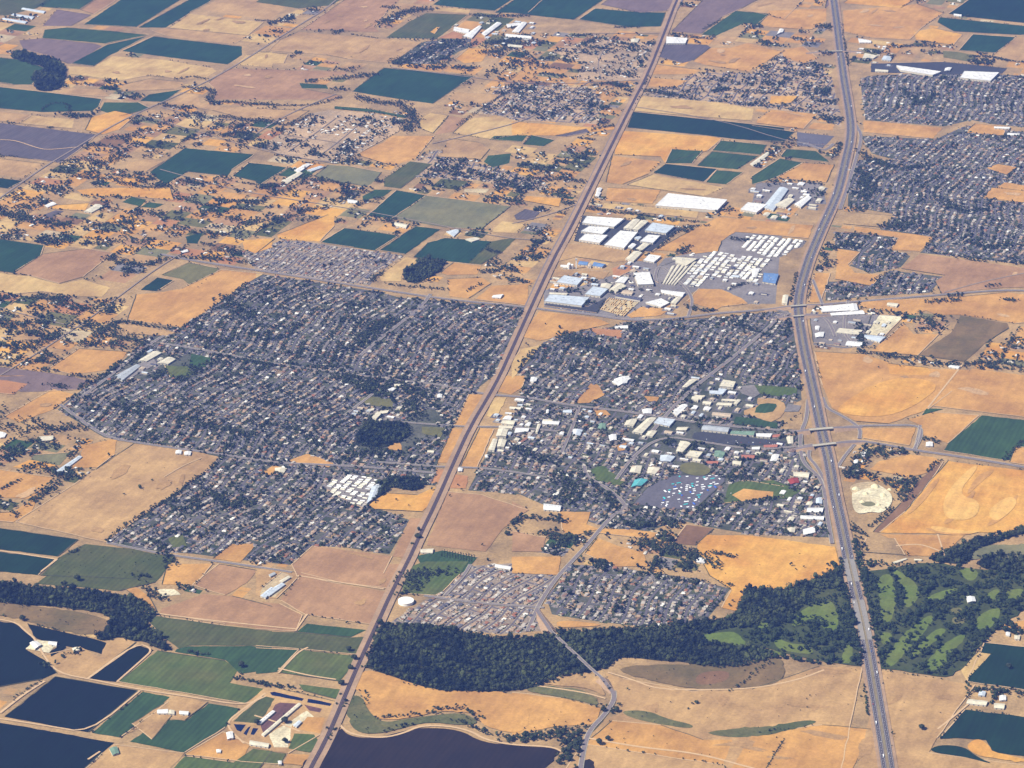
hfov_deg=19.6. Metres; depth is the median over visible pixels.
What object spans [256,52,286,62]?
field
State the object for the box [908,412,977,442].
field
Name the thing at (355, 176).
field
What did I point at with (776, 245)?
trailer park paving
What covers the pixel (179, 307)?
field
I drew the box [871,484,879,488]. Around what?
gravel pile
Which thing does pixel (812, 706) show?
worn ground
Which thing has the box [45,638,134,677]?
field
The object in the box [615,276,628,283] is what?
shop
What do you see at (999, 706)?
barn
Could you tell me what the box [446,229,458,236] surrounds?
barn
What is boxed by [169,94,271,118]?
field
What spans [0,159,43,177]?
field
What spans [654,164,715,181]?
field
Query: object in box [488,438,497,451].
building
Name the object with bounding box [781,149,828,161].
field
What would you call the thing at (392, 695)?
field
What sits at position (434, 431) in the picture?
field
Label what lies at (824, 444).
overpass
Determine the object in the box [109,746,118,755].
farmhouse
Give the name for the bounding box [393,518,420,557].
field
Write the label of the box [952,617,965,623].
green turf
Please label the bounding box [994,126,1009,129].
building
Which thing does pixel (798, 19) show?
field
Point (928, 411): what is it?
field
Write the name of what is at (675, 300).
shed
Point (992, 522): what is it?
field
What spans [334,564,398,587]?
field
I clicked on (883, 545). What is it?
field
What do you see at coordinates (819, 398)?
lane markings
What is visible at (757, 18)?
field
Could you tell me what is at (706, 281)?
trailer park paving
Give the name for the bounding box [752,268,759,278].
shop
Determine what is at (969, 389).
worn ground
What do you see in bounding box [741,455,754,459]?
building
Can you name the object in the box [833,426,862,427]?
ramp road
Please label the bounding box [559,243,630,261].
field
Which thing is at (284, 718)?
broadleaf tree
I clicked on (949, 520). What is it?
field
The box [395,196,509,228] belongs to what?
field
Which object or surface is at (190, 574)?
field
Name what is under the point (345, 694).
railway ballast
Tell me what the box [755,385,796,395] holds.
lawn ground
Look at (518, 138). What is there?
field
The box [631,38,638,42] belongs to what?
house
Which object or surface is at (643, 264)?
paved yard
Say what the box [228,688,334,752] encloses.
farmyard
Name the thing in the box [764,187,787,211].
metal-roofed shed
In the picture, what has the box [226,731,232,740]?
house
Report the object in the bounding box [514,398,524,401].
shop
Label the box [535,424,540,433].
house
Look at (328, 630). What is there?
field
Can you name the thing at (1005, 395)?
field
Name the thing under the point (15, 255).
field
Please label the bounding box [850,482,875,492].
quarry ground
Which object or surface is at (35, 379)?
field
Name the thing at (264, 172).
field
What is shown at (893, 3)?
field
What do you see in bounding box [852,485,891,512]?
quarry ground
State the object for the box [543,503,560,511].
building
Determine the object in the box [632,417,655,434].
school building
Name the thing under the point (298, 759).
field
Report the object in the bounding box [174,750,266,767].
lawn ground
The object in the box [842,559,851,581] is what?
highway bridge
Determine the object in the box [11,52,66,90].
woodland floor
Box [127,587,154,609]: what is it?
field
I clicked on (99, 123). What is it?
field
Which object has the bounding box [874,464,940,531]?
field
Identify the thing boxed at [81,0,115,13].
field
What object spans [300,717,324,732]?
field
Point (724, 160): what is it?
field
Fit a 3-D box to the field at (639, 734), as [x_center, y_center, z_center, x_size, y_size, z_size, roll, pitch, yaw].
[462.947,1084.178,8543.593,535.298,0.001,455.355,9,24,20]
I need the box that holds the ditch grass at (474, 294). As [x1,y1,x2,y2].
[0,0,1023,767]
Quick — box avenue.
[59,125,1023,767]
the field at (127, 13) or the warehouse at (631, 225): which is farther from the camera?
the field at (127, 13)
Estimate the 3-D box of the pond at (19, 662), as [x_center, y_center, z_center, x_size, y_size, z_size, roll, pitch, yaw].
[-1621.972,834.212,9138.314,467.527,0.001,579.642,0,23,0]
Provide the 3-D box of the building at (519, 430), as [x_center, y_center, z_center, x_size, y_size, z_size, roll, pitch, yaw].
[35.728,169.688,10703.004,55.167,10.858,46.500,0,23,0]
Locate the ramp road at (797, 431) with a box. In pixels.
[780,429,808,434]
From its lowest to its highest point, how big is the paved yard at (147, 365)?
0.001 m
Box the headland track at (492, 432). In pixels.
[0,0,1023,767]
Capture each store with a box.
[499,425,512,429]
[501,420,515,425]
[502,415,511,419]
[633,272,653,286]
[676,427,688,431]
[960,71,998,82]
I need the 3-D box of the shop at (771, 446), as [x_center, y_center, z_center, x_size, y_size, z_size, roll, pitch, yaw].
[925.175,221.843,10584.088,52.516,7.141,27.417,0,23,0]
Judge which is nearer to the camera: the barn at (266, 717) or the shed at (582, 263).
the barn at (266, 717)
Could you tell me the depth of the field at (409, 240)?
12561.74 m
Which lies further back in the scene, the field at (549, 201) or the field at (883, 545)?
the field at (549, 201)
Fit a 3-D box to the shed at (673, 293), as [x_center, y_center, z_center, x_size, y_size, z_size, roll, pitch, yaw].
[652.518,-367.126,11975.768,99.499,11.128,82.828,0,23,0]
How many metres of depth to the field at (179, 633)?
9264.45 m
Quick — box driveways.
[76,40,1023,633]
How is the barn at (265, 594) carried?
on the field at (274, 582)
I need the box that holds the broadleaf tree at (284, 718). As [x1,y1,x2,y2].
[281,716,288,721]
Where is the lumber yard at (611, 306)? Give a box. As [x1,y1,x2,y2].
[600,299,637,315]
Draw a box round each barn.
[44,202,55,207]
[84,204,102,212]
[157,709,167,714]
[168,710,174,715]
[179,711,188,715]
[249,740,269,748]
[258,710,274,724]
[260,587,273,598]
[261,703,300,736]
[268,583,284,596]
[279,576,289,582]
[347,199,356,203]
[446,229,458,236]
[465,237,479,241]
[492,294,503,298]
[666,36,686,44]
[967,699,987,706]
[994,703,1004,709]
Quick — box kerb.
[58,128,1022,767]
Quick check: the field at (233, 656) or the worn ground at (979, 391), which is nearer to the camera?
the field at (233, 656)
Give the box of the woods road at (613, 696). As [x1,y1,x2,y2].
[611,692,615,700]
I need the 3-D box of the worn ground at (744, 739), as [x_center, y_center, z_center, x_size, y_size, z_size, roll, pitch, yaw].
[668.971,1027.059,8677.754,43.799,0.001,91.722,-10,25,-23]
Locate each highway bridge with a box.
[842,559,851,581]
[849,559,858,580]
[852,600,864,639]
[859,600,872,639]
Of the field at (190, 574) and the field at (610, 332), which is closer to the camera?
the field at (190, 574)
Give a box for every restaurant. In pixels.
[752,447,759,450]
[770,454,779,462]
[786,436,792,444]
[788,477,798,485]
[793,472,808,478]
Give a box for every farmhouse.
[39,435,52,441]
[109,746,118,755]
[394,222,407,228]
[696,557,704,563]
[926,441,932,446]
[978,691,985,696]
[999,695,1005,701]
[1014,635,1019,640]
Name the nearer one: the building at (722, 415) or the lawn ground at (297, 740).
the lawn ground at (297, 740)
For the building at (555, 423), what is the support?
on the neighbourhood ground at (691, 430)
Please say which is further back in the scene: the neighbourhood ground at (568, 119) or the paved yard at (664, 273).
the neighbourhood ground at (568, 119)
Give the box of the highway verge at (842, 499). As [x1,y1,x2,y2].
[791,0,897,767]
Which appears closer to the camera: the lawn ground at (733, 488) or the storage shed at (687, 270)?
the lawn ground at (733, 488)
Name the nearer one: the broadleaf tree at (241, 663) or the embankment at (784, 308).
the broadleaf tree at (241, 663)
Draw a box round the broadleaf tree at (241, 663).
[238,661,244,666]
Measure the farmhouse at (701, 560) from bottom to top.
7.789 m
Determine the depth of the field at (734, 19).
15652.24 m
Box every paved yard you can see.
[121,358,156,378]
[320,473,375,505]
[544,273,660,318]
[631,261,658,282]
[658,232,781,307]
[660,257,690,281]
[737,385,759,396]
[752,183,825,203]
[784,404,800,411]
[810,314,869,346]
[813,314,900,347]
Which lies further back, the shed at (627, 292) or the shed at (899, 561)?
the shed at (627, 292)
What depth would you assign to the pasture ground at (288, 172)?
12951.10 m
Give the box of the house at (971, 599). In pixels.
[966,596,975,603]
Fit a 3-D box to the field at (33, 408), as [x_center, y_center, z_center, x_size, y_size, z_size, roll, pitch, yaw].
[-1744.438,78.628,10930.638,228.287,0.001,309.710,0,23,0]
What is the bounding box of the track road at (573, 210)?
[525,0,682,305]
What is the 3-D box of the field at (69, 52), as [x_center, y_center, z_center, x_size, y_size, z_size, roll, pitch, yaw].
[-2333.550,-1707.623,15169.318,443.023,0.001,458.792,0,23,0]
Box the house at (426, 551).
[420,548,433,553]
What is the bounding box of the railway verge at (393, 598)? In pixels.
[303,0,680,767]
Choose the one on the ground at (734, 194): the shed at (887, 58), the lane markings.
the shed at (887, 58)
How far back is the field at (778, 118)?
14107.80 m
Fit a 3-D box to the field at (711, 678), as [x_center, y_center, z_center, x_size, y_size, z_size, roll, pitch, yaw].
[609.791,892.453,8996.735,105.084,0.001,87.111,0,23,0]
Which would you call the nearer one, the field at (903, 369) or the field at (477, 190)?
the field at (903, 369)
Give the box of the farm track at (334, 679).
[0,139,968,758]
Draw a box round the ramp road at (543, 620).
[535,609,551,630]
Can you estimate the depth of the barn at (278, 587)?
9536.55 m
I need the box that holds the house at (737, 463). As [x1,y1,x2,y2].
[732,461,741,465]
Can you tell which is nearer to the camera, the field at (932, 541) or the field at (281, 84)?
the field at (932, 541)
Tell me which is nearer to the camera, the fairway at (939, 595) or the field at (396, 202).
the fairway at (939, 595)
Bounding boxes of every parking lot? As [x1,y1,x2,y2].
[545,299,603,312]
[574,215,679,250]
[634,475,724,508]
[692,432,784,444]
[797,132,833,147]
[871,62,1006,73]
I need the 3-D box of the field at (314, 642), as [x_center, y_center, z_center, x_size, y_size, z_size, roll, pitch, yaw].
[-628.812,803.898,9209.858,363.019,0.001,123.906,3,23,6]
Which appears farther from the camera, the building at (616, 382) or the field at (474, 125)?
the field at (474, 125)
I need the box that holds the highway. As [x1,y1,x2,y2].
[794,0,894,767]
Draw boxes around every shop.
[509,406,521,409]
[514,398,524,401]
[609,283,625,292]
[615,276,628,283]
[624,418,637,427]
[701,425,729,433]
[730,431,754,436]
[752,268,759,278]
[756,433,772,438]
[764,444,777,447]
[772,434,779,438]
[782,294,788,304]
[788,527,795,533]
[803,526,814,535]
[815,332,823,337]
[816,497,821,504]
[858,38,870,43]
[862,53,877,59]
[875,69,887,72]
[896,65,940,76]
[944,67,951,71]
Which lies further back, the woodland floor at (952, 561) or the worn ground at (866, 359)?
the worn ground at (866, 359)
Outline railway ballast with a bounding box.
[309,0,677,767]
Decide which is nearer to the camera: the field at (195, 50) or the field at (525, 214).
the field at (525, 214)
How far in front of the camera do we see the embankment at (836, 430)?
10716.11 m
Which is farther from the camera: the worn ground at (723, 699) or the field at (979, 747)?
the worn ground at (723, 699)
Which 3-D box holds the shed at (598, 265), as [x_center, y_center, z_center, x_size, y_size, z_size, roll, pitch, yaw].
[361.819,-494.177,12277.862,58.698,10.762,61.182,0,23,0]
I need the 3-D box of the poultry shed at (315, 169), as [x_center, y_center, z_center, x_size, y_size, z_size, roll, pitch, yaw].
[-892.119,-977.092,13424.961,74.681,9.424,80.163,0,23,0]
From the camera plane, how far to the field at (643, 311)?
11791.65 m
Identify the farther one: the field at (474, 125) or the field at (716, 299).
the field at (474, 125)
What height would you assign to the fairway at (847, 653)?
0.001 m
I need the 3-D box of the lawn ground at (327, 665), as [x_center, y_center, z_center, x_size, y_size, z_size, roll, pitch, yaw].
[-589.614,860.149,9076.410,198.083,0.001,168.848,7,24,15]
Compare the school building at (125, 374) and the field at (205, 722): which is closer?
the field at (205, 722)
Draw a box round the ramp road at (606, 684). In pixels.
[600,677,614,692]
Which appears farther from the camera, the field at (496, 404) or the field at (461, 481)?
the field at (496, 404)
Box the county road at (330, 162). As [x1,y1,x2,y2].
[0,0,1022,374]
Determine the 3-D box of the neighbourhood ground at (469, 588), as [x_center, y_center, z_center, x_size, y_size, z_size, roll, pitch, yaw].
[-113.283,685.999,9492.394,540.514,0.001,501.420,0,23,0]
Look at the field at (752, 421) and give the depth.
10782.54 m
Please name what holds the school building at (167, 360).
on the neighbourhood ground at (433, 415)
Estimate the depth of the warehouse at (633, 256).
12359.55 m
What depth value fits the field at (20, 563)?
9719.11 m
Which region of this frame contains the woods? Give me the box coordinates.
[0,48,1023,692]
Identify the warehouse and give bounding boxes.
[544,294,588,306]
[549,292,567,294]
[556,275,582,286]
[579,234,606,244]
[581,226,608,234]
[582,216,623,228]
[585,286,607,297]
[600,283,611,288]
[604,230,636,249]
[623,219,639,230]
[625,251,641,261]
[628,243,635,248]
[632,220,647,231]
[640,234,659,243]
[643,254,660,262]
[645,222,673,234]
[655,193,726,211]
[740,202,766,213]
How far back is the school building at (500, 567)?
9679.12 m
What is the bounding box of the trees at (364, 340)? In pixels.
[0,0,1023,767]
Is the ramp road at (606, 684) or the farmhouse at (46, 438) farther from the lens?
the farmhouse at (46, 438)
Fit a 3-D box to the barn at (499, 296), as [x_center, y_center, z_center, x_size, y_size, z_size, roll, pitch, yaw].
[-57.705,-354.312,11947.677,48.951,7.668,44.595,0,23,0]
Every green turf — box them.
[951,607,961,612]
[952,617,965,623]
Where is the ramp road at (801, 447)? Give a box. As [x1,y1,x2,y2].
[785,445,812,450]
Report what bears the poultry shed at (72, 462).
on the pasture ground at (288, 172)
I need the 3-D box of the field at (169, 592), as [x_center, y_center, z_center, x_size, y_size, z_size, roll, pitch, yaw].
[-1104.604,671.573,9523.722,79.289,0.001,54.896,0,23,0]
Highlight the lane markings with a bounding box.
[794,4,893,764]
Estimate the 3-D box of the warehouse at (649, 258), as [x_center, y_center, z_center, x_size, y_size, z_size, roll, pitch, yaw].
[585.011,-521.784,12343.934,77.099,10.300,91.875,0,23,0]
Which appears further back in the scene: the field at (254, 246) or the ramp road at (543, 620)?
the field at (254, 246)
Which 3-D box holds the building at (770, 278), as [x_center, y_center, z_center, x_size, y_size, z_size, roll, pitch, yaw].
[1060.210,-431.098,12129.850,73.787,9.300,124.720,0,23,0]
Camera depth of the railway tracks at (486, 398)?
10555.75 m
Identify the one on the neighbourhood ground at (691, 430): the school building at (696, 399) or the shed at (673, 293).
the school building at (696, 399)
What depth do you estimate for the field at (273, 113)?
14195.59 m
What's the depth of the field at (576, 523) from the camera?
10005.02 m
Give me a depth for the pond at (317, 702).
8855.01 m
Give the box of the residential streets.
[64,39,1023,633]
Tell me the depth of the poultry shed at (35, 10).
15848.79 m
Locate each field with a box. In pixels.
[0,0,45,15]
[0,58,42,84]
[0,87,100,111]
[0,111,29,123]
[0,123,95,162]
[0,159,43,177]
[0,178,20,188]
[0,239,43,272]
[0,273,109,296]
[0,367,86,391]
[0,380,26,394]
[0,470,51,498]
[0,498,36,521]
[0,528,75,555]
[0,552,53,574]
[0,602,107,633]
[6,389,72,421]
[14,460,54,468]
[15,249,110,282]
[17,443,218,540]
[19,38,100,63]
[21,115,73,127]
[26,640,52,652]
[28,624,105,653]
[30,453,68,464]
[38,0,92,9]
[38,563,164,590]
[40,625,103,637]
[41,544,174,575]
[43,10,88,25]
[43,28,146,42]
[43,210,62,217]
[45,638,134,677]
[47,203,88,210]
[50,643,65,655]
[51,349,125,373]
[60,88,109,96]
[68,56,215,80]
[70,439,116,468]
[74,36,145,65]
[78,188,172,199]
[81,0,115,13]
[83,0,177,26]
[85,111,134,133]
[87,745,183,767]
[92,692,168,736]
[100,102,149,112]
[117,324,173,335]
[122,79,183,91]
[123,37,241,63]
[123,197,144,205]
[124,696,205,734]
[126,159,163,171]
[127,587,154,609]
[128,270,255,327]
[130,703,237,751]
[133,704,170,737]
[139,0,210,27]
[141,90,178,101]
[141,202,162,207]
[141,278,172,290]
[149,616,271,647]
[150,148,253,183]
[153,28,245,43]
[157,589,179,596]
[160,594,255,626]
[162,564,210,584]
[163,263,218,283]
[169,14,261,34]
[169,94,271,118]
[175,646,271,673]
[186,233,201,243]
[187,732,248,759]
[189,354,210,367]
[195,564,255,594]
[202,0,284,19]
[209,68,268,99]
[213,544,253,561]
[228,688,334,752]
[233,163,256,180]
[234,696,273,722]
[237,51,272,66]
[242,239,271,252]
[255,568,296,598]
[255,602,300,630]
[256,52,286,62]
[256,68,346,99]
[256,109,306,119]
[256,163,285,183]
[256,631,362,653]
[256,648,296,673]
[257,0,338,7]
[260,572,292,596]
[261,465,277,474]
[261,702,295,731]
[269,32,421,62]
[269,711,313,746]
[277,215,334,241]
[281,579,384,623]
[283,754,308,764]
[290,454,332,467]
[292,546,390,579]
[297,624,364,636]
[300,83,327,88]
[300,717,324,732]
[302,0,398,31]
[305,705,321,711]
[315,165,380,185]
[322,228,395,249]
[334,106,406,117]
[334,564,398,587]
[347,695,476,732]
[353,68,472,103]
[356,671,529,732]
[359,397,395,406]
[360,136,433,165]
[362,190,390,199]
[368,190,424,217]
[370,487,435,511]
[380,226,439,253]
[380,257,415,280]
[384,161,429,188]
[386,13,467,38]
[388,442,401,449]
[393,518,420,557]
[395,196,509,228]
[414,238,491,262]
[417,550,476,571]
[418,113,446,132]
[422,427,444,436]
[427,492,511,551]
[431,469,443,482]
[434,0,509,10]
[434,6,469,13]
[435,116,465,134]
[437,139,489,158]
[438,428,462,462]
[439,31,461,38]
[441,263,480,274]
[447,277,489,297]
[449,474,467,487]
[450,92,497,103]
[453,115,516,138]
[455,394,481,425]
[456,48,490,62]
[461,428,492,466]
[464,189,488,192]
[469,238,514,263]
[476,284,527,304]
[484,153,510,166]
[487,397,506,416]
[491,135,527,141]
[492,221,523,232]
[495,0,525,12]
[498,376,523,393]
[511,345,539,377]
[512,0,600,19]
[512,121,614,134]
[512,502,527,518]
[512,531,545,551]
[512,556,560,574]
[512,693,600,734]
[514,209,538,219]
[523,196,560,206]
[524,135,553,145]
[524,311,608,340]
[527,686,597,704]
[535,672,604,694]
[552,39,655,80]
[554,270,608,278]
[556,129,588,135]
[557,621,598,626]
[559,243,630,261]
[560,511,597,533]
[567,673,752,767]
[574,759,594,767]
[577,384,603,402]
[580,8,664,26]
[586,538,646,565]
[587,721,731,763]
[590,328,621,336]
[595,410,609,415]
[600,529,657,538]
[601,0,672,11]
[602,203,698,217]
[606,156,659,183]
[606,188,659,203]
[612,264,632,277]
[614,131,720,161]
[617,443,626,450]
[620,658,784,689]
[623,710,692,727]
[627,307,666,317]
[628,112,783,142]
[629,175,723,195]
[634,96,753,120]
[645,396,658,400]
[648,78,685,86]
[652,64,699,73]
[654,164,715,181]
[657,217,751,252]
[660,43,710,62]
[666,149,701,162]
[673,0,754,32]
[674,525,712,544]
[680,462,709,475]
[687,289,747,309]
[694,43,781,71]
[696,671,728,684]
[697,152,757,168]
[697,535,838,609]
[702,11,751,35]
[707,170,741,183]
[708,726,778,736]
[713,141,765,154]
[722,666,860,767]
[732,725,865,767]
[733,417,777,427]
[733,489,772,500]
[744,0,801,13]
[744,398,785,421]
[752,12,766,24]
[752,46,780,68]
[752,126,792,141]
[752,159,800,184]
[752,220,812,237]
[752,720,815,734]
[755,403,776,412]
[756,110,815,128]
[761,8,826,29]
[769,96,796,103]
[776,163,833,181]
[780,413,802,428]
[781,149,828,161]
[782,47,816,62]
[809,123,833,129]
[809,273,829,301]
[815,352,968,423]
[835,249,878,285]
[838,378,935,415]
[843,4,941,39]
[843,211,892,227]
[844,0,911,7]
[854,226,931,250]
[857,670,1023,767]
[859,292,1023,322]
[861,537,903,554]
[862,428,915,444]
[863,120,941,138]
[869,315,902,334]
[870,455,940,476]
[872,324,942,354]
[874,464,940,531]
[880,534,963,555]
[881,461,1023,532]
[888,364,929,375]
[902,254,1023,292]
[907,478,938,513]
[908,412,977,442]
[914,28,961,43]
[919,316,1008,360]
[922,409,940,414]
[926,528,971,534]
[931,526,979,532]
[931,745,989,762]
[934,368,1023,415]
[938,17,1023,34]
[940,710,1023,755]
[943,51,974,60]
[943,465,978,519]
[944,415,1023,459]
[944,491,974,523]
[949,0,1023,22]
[959,34,1014,51]
[961,652,989,679]
[968,124,1004,135]
[968,470,992,492]
[968,643,1023,688]
[968,739,1023,761]
[972,544,1023,558]
[984,182,1023,200]
[985,188,1023,201]
[988,164,1015,173]
[988,495,1017,525]
[989,497,1015,519]
[994,37,1023,60]
[1003,620,1023,628]
[1010,447,1023,463]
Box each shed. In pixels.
[0,432,6,438]
[2,18,27,23]
[11,13,33,19]
[21,8,45,13]
[30,641,41,649]
[48,641,56,646]
[56,456,81,471]
[175,450,181,454]
[184,451,190,455]
[282,172,301,183]
[293,720,300,727]
[294,163,309,171]
[307,166,322,171]
[366,485,380,503]
[578,261,588,266]
[592,262,605,267]
[615,294,641,301]
[621,289,633,295]
[636,243,648,250]
[646,298,669,307]
[661,290,684,296]
[663,265,674,283]
[665,264,679,284]
[668,265,683,284]
[670,296,681,304]
[671,264,689,284]
[674,261,696,285]
[675,257,696,265]
[750,152,768,166]
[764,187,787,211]
[775,198,793,208]
[794,195,811,208]
[800,515,824,520]
[807,508,823,513]
[836,328,862,334]
[845,341,861,346]
[864,335,884,342]
[881,56,891,61]
[893,558,906,564]
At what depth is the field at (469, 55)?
15074.23 m
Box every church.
[275,467,286,473]
[671,404,686,416]
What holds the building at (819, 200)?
on the paved yard at (759, 187)
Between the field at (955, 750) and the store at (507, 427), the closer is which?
the field at (955, 750)
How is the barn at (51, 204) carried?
on the ground at (734, 194)
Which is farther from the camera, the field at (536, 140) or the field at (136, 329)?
the field at (536, 140)
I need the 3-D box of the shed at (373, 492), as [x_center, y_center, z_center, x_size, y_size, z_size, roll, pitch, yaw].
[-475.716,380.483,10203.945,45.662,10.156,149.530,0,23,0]
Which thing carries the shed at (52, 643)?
on the field at (46, 647)
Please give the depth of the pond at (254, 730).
8696.73 m
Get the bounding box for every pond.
[0,621,55,686]
[0,723,113,767]
[5,677,135,731]
[90,645,152,681]
[234,724,244,731]
[251,728,257,734]
[270,692,302,700]
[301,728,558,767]
[307,699,330,705]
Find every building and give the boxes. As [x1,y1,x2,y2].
[115,364,139,381]
[138,351,161,361]
[157,357,174,364]
[372,410,388,419]
[453,27,468,33]
[464,25,481,38]
[482,22,501,36]
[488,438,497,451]
[495,564,510,570]
[496,428,507,438]
[497,439,506,448]
[505,34,531,39]
[506,23,519,27]
[508,44,522,48]
[512,22,526,32]
[514,428,528,434]
[542,420,559,425]
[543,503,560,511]
[563,409,571,413]
[572,429,582,435]
[598,423,605,429]
[608,434,616,441]
[612,376,630,386]
[614,325,627,328]
[614,376,628,386]
[622,438,633,441]
[630,465,641,473]
[631,478,647,487]
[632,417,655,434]
[642,408,651,413]
[645,430,656,437]
[647,467,659,475]
[654,417,674,426]
[660,455,674,462]
[676,441,690,452]
[682,379,696,388]
[685,450,702,458]
[691,395,704,401]
[693,458,701,462]
[702,401,711,405]
[703,406,710,411]
[709,388,726,395]
[712,412,731,417]
[714,450,723,457]
[716,402,732,406]
[719,380,735,389]
[721,399,735,401]
[733,399,740,405]
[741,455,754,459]
[762,273,778,284]
[815,198,822,202]
[819,303,850,313]
[830,310,864,316]
[850,303,857,310]
[887,302,898,307]
[948,365,959,368]
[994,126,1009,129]
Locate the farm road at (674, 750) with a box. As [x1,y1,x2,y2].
[589,738,752,767]
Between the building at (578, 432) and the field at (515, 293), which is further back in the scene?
the field at (515, 293)
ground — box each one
[0,0,769,314]
[0,0,992,565]
[0,0,1023,548]
[0,0,1023,694]
[0,0,1023,767]
[0,1,953,553]
[0,3,1023,492]
[0,4,993,564]
[0,16,942,560]
[0,24,915,593]
[15,487,39,497]
[40,0,965,570]
[40,403,51,406]
[58,274,523,564]
[60,5,905,455]
[63,41,1023,632]
[91,527,103,531]
[111,10,825,568]
[111,464,129,478]
[120,651,262,702]
[155,480,171,489]
[166,366,191,376]
[168,536,186,546]
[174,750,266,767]
[179,474,184,484]
[234,85,254,87]
[241,749,284,763]
[242,240,399,284]
[266,110,400,161]
[281,650,352,680]
[289,733,316,751]
[299,684,339,697]
[345,551,373,558]
[354,598,365,604]
[378,578,385,584]
[392,563,555,633]
[398,39,471,63]
[402,561,467,594]
[414,149,551,191]
[468,311,828,537]
[480,84,603,123]
[546,565,729,625]
[591,466,623,484]
[642,53,841,127]
[644,702,658,712]
[671,105,692,108]
[681,188,705,189]
[708,60,725,63]
[714,740,754,745]
[717,693,729,706]
[724,480,751,502]
[727,741,765,751]
[729,58,739,62]
[729,727,747,741]
[752,480,799,499]
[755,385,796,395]
[767,756,790,758]
[788,225,794,233]
[789,704,829,707]
[801,730,847,739]
[815,669,850,673]
[826,270,941,300]
[835,232,909,272]
[848,160,1023,264]
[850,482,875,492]
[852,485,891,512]
[857,736,873,759]
[860,74,1023,126]
[861,501,874,505]
[862,126,1023,184]
[863,356,872,362]
[888,693,901,703]
[929,371,939,376]
[937,693,951,699]
[957,387,987,394]
[964,387,974,391]
[1004,192,1020,195]
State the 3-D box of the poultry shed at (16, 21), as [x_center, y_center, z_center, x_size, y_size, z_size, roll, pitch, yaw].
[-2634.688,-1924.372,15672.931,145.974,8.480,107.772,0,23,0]
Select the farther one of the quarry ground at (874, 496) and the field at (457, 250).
the field at (457, 250)
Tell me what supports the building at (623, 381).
on the neighbourhood ground at (691, 430)
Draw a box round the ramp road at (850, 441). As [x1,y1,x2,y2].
[836,440,864,443]
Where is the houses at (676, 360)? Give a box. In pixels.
[0,0,1023,599]
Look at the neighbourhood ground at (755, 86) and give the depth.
14553.83 m
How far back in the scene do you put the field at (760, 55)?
15106.30 m
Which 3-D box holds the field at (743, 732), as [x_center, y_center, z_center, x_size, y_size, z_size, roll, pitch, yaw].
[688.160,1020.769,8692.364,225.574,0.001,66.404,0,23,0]
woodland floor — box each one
[0,582,171,649]
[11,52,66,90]
[355,419,409,446]
[365,624,598,691]
[371,477,423,501]
[403,259,442,282]
[557,619,771,667]
[932,529,1023,563]
[979,558,1023,570]
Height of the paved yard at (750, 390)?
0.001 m
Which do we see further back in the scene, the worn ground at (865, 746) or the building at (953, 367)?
the building at (953, 367)
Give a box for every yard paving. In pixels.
[143,23,892,507]
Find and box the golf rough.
[703,563,1023,676]
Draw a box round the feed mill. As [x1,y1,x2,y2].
[563,258,576,268]
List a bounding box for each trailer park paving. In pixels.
[680,252,771,286]
[742,235,804,256]
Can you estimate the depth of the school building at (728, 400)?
10961.47 m
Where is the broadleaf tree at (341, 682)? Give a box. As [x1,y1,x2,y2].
[338,679,344,685]
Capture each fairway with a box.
[702,632,781,654]
[758,615,772,627]
[774,638,812,653]
[792,601,837,629]
[842,644,852,662]
[878,574,895,622]
[881,632,891,643]
[886,615,932,665]
[893,570,918,606]
[912,628,944,656]
[926,634,965,670]
[928,588,956,599]
[959,567,977,580]
[976,608,999,629]
[987,589,998,598]
[1006,589,1022,598]
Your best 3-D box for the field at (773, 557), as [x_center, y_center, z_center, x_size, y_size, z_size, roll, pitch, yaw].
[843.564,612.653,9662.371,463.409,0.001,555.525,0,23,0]
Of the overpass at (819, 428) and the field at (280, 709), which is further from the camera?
the overpass at (819, 428)
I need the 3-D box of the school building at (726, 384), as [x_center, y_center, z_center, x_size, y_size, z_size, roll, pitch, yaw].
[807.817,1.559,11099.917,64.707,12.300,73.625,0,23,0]
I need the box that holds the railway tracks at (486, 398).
[310,2,676,767]
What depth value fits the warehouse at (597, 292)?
11973.60 m
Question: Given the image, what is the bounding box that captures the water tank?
[398,597,413,605]
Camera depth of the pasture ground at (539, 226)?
12737.13 m
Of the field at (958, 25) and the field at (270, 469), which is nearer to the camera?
the field at (270, 469)
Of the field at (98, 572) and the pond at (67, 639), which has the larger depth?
the field at (98, 572)
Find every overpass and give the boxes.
[790,304,806,306]
[809,426,833,430]
[812,442,836,446]
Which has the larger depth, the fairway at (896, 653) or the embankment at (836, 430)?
the embankment at (836, 430)
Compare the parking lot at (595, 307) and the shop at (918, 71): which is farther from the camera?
the shop at (918, 71)
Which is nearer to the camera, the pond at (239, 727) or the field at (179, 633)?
the pond at (239, 727)
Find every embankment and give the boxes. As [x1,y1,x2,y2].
[534,610,556,633]
[596,677,613,693]
[764,305,790,310]
[766,316,793,320]
[783,445,814,452]
[785,429,810,435]
[804,314,830,318]
[806,305,827,308]
[833,426,861,432]
[835,440,865,447]
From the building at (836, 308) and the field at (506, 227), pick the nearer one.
the building at (836, 308)
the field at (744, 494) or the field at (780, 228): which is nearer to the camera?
the field at (744, 494)
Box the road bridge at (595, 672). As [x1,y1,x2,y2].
[549,630,602,677]
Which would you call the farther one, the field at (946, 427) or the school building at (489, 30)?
the school building at (489, 30)

